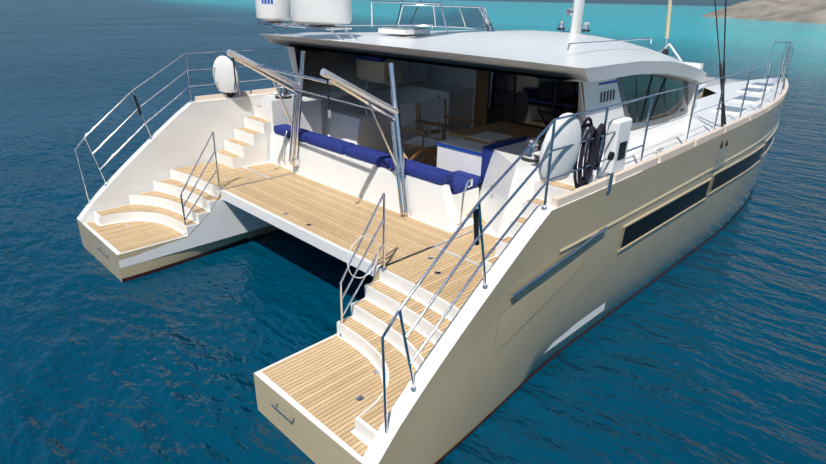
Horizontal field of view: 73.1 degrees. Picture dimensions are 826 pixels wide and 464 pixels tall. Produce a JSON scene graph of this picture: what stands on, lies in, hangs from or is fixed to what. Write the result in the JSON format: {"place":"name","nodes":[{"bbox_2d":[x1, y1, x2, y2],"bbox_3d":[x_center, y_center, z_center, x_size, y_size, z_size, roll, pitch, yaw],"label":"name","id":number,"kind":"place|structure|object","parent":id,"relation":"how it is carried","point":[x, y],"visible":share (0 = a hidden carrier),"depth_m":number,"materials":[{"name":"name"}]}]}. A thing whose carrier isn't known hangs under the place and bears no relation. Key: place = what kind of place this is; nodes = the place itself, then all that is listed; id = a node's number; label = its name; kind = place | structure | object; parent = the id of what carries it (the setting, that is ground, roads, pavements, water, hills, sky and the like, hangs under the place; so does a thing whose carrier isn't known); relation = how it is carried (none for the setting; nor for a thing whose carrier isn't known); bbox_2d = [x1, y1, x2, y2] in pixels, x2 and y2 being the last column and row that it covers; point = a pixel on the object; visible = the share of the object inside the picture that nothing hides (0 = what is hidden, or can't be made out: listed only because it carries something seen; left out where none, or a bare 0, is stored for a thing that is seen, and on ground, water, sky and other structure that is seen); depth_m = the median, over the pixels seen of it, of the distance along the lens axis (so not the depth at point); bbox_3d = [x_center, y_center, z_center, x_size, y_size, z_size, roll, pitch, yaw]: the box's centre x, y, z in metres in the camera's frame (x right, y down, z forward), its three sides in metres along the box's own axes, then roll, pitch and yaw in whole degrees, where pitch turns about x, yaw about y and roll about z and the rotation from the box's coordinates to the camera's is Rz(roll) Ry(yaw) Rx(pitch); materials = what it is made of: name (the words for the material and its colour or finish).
{"place":"outdoors","nodes":[
{"label":"outdoors","id":0,"kind":"place"},
{"bbox_2d":[0,0,825,463],"bbox_3d":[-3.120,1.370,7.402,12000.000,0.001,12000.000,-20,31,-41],"label":"sea water","id":1,"kind":"structure","parent":0,"point":[712,350],"depth_m":8.30,"materials":[{"name":"blue liquid"}]},
{"bbox_2d":[74,0,793,463],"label":"catamaran","id":2,"kind":"object","parent":1,"relation":"on","point":[502,216],"visible":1,"depth_m":8.20,"materials":[{"name":"beige plastic"}]},
{"bbox_2d":[701,0,825,23],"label":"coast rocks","id":3,"kind":"object","parent":1,"relation":"on","point":[805,11],"visible":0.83,"depth_m":201.01,"materials":[{"name":"beige stone"}]},
{"bbox_2d":[465,0,748,5],"label":"sky","id":4,"kind":"structure","parent":0,"point":[645,2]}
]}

